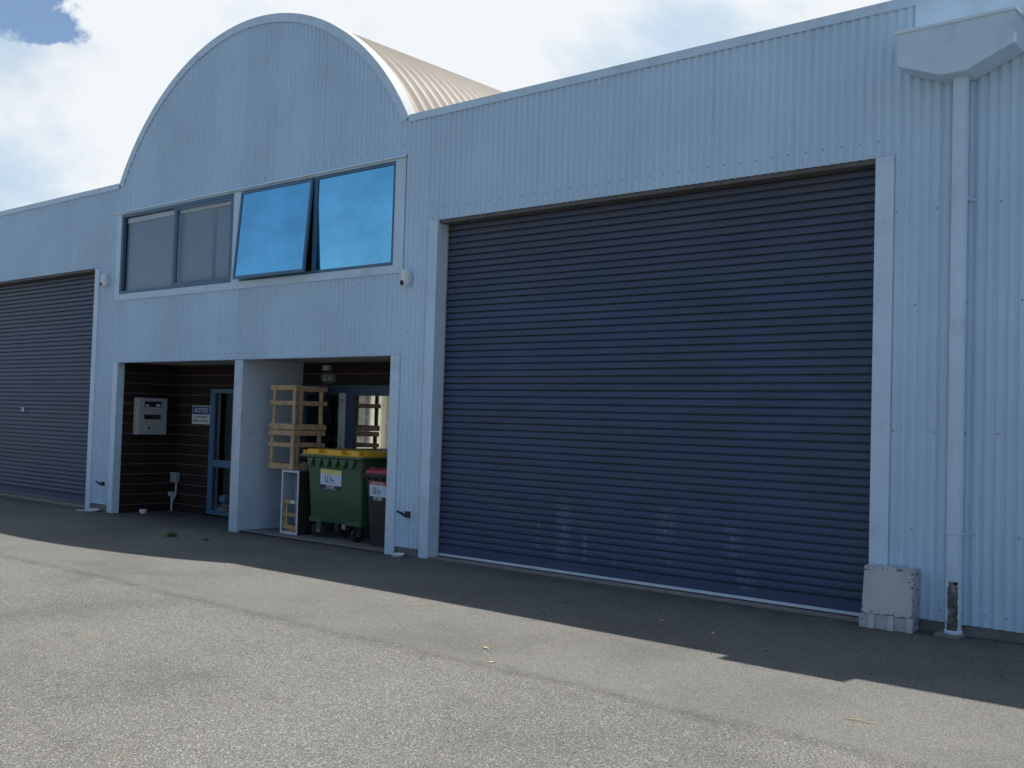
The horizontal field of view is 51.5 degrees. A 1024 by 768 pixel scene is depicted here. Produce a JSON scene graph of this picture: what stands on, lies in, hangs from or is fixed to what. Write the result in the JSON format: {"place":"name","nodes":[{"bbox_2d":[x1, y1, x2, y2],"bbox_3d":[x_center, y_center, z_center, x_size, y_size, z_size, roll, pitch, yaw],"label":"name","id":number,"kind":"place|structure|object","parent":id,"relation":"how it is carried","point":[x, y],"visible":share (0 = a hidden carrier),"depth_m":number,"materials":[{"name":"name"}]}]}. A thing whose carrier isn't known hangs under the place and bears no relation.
{"place":"outdoors","nodes":[
{"label":"outdoors","id":0,"kind":"place"},
{"bbox_2d":[220,455,230,496],"bbox_3d":[-4.827,1.718,18.234,0.626,0.986,0.588,0,-3,40],"label":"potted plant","id":1,"kind":"object","parent":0,"point":[228,494],"visible":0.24,"depth_m":18.12,"materials":[{"name":"green plant"}]},
{"bbox_2d":[0,0,890,210],"label":"sky","id":2,"kind":"structure","parent":0,"point":[81,80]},
{"bbox_2d":[0,473,1023,767],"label":"asphalt ground","id":3,"kind":"structure","parent":0,"point":[606,687],"depth_m":7.27,"materials":[{"name":"grey asphalt"}]},
{"bbox_2d":[85,509,99,511],"bbox_3d":[-7.022,2.113,17.751,0.240,0.035,0.240,0,-3,40],"label":"plastic dish","id":4,"kind":"object","parent":3,"relation":"on","point":[95,510],"visible":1,"depth_m":17.70,"materials":[{"name":"white plastic"}]},
{"bbox_2d":[139,509,146,513],"bbox_3d":[-6.178,2.131,17.754,0.124,0.065,0.124,0,-3,40],"label":"plastic dish","id":5,"kind":"object","parent":3,"relation":"on","point":[142,511],"visible":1,"depth_m":17.71,"materials":[{"name":"white plastic"}]},
{"bbox_2d":[161,532,208,540],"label":"weeds","id":6,"kind":"object","parent":3,"relation":"on","point":[173,534],"visible":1,"depth_m":14.38,"materials":[{"name":"green plant"}]},
{"bbox_2d":[217,503,228,511],"bbox_3d":[-4.598,2.104,17.697,0.760,0.190,0.403,0,-3,40],"label":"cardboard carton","id":7,"kind":"object","parent":3,"relation":"on","point":[222,505],"visible":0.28,"depth_m":17.62,"materials":[{"name":"cardboard"}]},
{"bbox_2d":[217,494,229,503],"bbox_3d":[-4.834,1.929,17.752,0.350,0.144,0.144,0,-3,40],"label":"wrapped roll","id":8,"kind":"object","parent":7,"relation":"on","point":[224,499],"visible":0.86,"depth_m":17.67,"materials":[{"name":"blue plastic"}]},
{"bbox_2d":[391,553,404,556],"bbox_3d":[-1.401,2.096,13.001,0.170,0.035,0.170,0,-3,40],"label":"plastic dish","id":9,"kind":"object","parent":3,"relation":"on","point":[397,554],"visible":1,"depth_m":12.94,"materials":[{"name":"white plastic"}]},
{"bbox_2d":[15,521,1001,767],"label":"loose chippings","id":10,"kind":"object","parent":3,"relation":"on","point":[482,633],"visible":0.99,"depth_m":8.54,"materials":[{"name":"grey gravel"}]},
{"bbox_2d":[0,0,1023,642],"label":"warehouse building","id":11,"kind":"structure","parent":3,"relation":"on","point":[736,320],"depth_m":11.55,"materials":[{"name":"paint"}]},
{"bbox_2d":[0,274,94,503],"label":"roller door","id":12,"kind":"structure","parent":11,"relation":"in","point":[46,326],"depth_m":19.66,"materials":[{"name":"grey metal"}]},
{"bbox_2d":[95,480,105,486],"bbox_3d":[-6.893,1.667,17.782,0.190,0.102,0.086,1,-2,12],"label":"faucet","id":13,"kind":"object","parent":11,"relation":"attached to","point":[103,483],"depth_m":17.75,"materials":[{"name":"black metal"}]},
{"bbox_2d":[100,274,109,286],"bbox_3d":[-6.891,-1.742,17.947,0.108,0.215,0.151,0,-3,40],"label":"security camera","id":14,"kind":"object","parent":11,"relation":"attached to","point":[105,281],"visible":1,"depth_m":17.90,"materials":[{"name":"white plastic"}]},
{"bbox_2d":[133,397,166,434],"bbox_3d":[-6.135,0.549,18.012,0.170,0.623,0.558,0,-3,40],"label":"meter box","id":15,"kind":"object","parent":11,"relation":"attached to","point":[150,416],"visible":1,"depth_m":17.93,"materials":[{"name":"metal"}]},
{"bbox_2d":[137,398,166,433],"bbox_3d":[-6.083,0.549,17.973,0.041,0.603,0.530,0,-3,40],"label":"door","id":16,"kind":"structure","parent":15,"relation":"in","point":[152,413],"depth_m":17.96,"materials":[{"name":"metal"}]},
{"bbox_2d":[168,472,179,510],"bbox_3d":[-5.844,1.863,18.301,0.210,0.680,0.100,0,-3,40],"label":"junction box","id":17,"kind":"object","parent":11,"relation":"attached to","point":[175,477],"visible":1,"depth_m":18.27,"materials":[{"name":"grey plastic"}]},
{"bbox_2d":[119,193,233,293],"bbox_3d":[-5.308,-2.165,16.799,3.174,1.332,0.125,0,-3,40],"label":"window","id":18,"kind":"structure","parent":11,"relation":"in","point":[190,244],"depth_m":16.74,"materials":[{"name":"grey glass"}]},
{"bbox_2d":[192,406,209,423],"bbox_3d":[-5.266,0.524,17.958,0.529,0.310,0.006,0,-3,40],"label":"notice sign","id":19,"kind":"object","parent":11,"relation":"attached to","point":[200,414],"visible":1,"depth_m":17.96,"materials":[{"name":"white plastic"}]},
{"bbox_2d":[206,389,233,516],"bbox_3d":[-4.214,1.126,17.066,2.211,2.080,0.095,0,-3,40],"label":"door","id":20,"kind":"structure","parent":11,"relation":"in","point":[214,463],"depth_m":17.69,"materials":[{"name":"blue metal"}]},
{"bbox_2d":[280,470,324,534],"bbox_3d":[-2.997,1.687,15.241,0.388,0.903,0.500,0,-3,40],"label":"cabinet","id":21,"kind":"object","parent":11,"relation":"on","point":[295,485],"visible":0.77,"depth_m":15.07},
{"bbox_2d":[283,499,296,532],"bbox_3d":[-3.109,1.875,15.093,0.315,0.470,0.134,0,-3,40],"label":"wooden rack","id":22,"kind":"object","parent":21,"relation":"in","point":[286,526],"visible":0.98,"depth_m":15.08,"materials":[{"name":"orange wood"}]},
{"bbox_2d":[267,429,324,469],"bbox_3d":[-3.142,0.953,15.449,0.592,0.562,0.572,0,-3,40],"label":"wooden crate","id":23,"kind":"object","parent":21,"relation":"on","point":[291,464],"visible":0.94,"depth_m":15.28,"materials":[{"name":"brown wood"}]},
{"bbox_2d":[269,385,327,429],"bbox_3d":[-3.109,0.346,15.465,0.582,0.637,0.582,0,-3,40],"label":"wooden crate","id":24,"kind":"object","parent":23,"relation":"on","point":[301,404],"visible":1,"depth_m":15.33,"materials":[{"name":"brown wood"}]},
{"bbox_2d":[232,161,395,280],"bbox_3d":[-2.762,-2.173,14.503,3.279,1.329,0.196,0,-3,40],"label":"window","id":25,"kind":"structure","parent":11,"relation":"in","point":[353,212],"depth_m":14.43,"materials":[{"name":"blue glass"}]},
{"bbox_2d":[320,365,336,384],"bbox_3d":[-2.746,-0.133,15.772,0.291,0.300,0.136,0,-3,40],"label":"bulkhead light","id":26,"kind":"object","parent":11,"relation":"attached to","point":[329,377],"visible":1,"depth_m":15.74,"materials":[{"name":"grey metal"}]},
{"bbox_2d":[300,448,387,541],"bbox_3d":[-2.244,1.530,14.740,1.310,1.225,0.820,0,-3,40],"label":"wheeled bin","id":27,"kind":"object","parent":11,"relation":"on","point":[338,489],"visible":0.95,"depth_m":14.41,"materials":[{"name":"green plastic"}]},
{"bbox_2d":[300,385,389,535],"bbox_3d":[-2.030,1.093,15.183,3.148,2.142,0.090,0,-3,40],"label":"glazed door","id":28,"kind":"structure","parent":11,"relation":"in","point":[363,414],"depth_m":15.37,"materials":[{"name":"blue metal"}]},
{"bbox_2d":[362,467,386,546],"bbox_3d":[-1.558,1.624,14.034,0.630,1.029,0.668,0,-3,40],"label":"wheelie bin","id":29,"kind":"object","parent":11,"relation":"on","point":[376,478],"visible":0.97,"depth_m":13.85,"materials":[{"name":"black plastic"}]},
{"bbox_2d":[396,510,411,518],"bbox_3d":[-1.321,1.602,13.038,0.203,0.110,0.088,1,-2,14],"label":"tap","id":30,"kind":"object","parent":11,"relation":"attached to","point":[407,514],"depth_m":13.00,"materials":[{"name":"white plastic"}]},
{"bbox_2d":[400,269,411,286],"bbox_3d":[-1.318,-1.312,13.170,0.108,0.215,0.151,0,-3,40],"label":"security camera","id":31,"kind":"object","parent":11,"relation":"attached to","point":[406,279],"visible":1,"depth_m":13.12,"materials":[{"name":"white plastic"}]},
{"bbox_2d":[438,169,875,616],"bbox_3d":[1.252,0.001,11.247,5.485,4.216,0.057,0,-3,40],"label":"roller door","id":32,"kind":"structure","parent":11,"relation":"in","point":[674,393],"depth_m":10.89,"materials":[{"name":"blue metal"}]},
{"bbox_2d":[8,513,1021,682],"bbox_3d":[-2.043,2.052,12.233,15.987,0.081,2.178,0,-3,40],"label":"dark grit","id":33,"kind":"object","parent":3,"relation":"on","point":[554,593],"visible":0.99,"depth_m":9.88,"materials":[{"name":"black gravel"}]},
{"bbox_2d":[844,718,876,723],"bbox_3d":[2.046,1.972,6.207,0.201,0.009,0.015,0,-2,34],"label":"twig","id":34,"kind":"object","parent":3,"relation":"on","point":[859,720],"visible":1,"depth_m":6.21,"materials":[{"name":"beige wood"}]},
{"bbox_2d":[859,564,919,633],"bbox_3d":[3.222,1.828,9.056,0.465,0.524,0.212,0,-3,40],"label":"concrete block","id":35,"kind":"object","parent":3,"relation":"on","point":[891,598],"visible":1,"depth_m":8.99,"materials":[{"name":"white concrete"}]}
]}

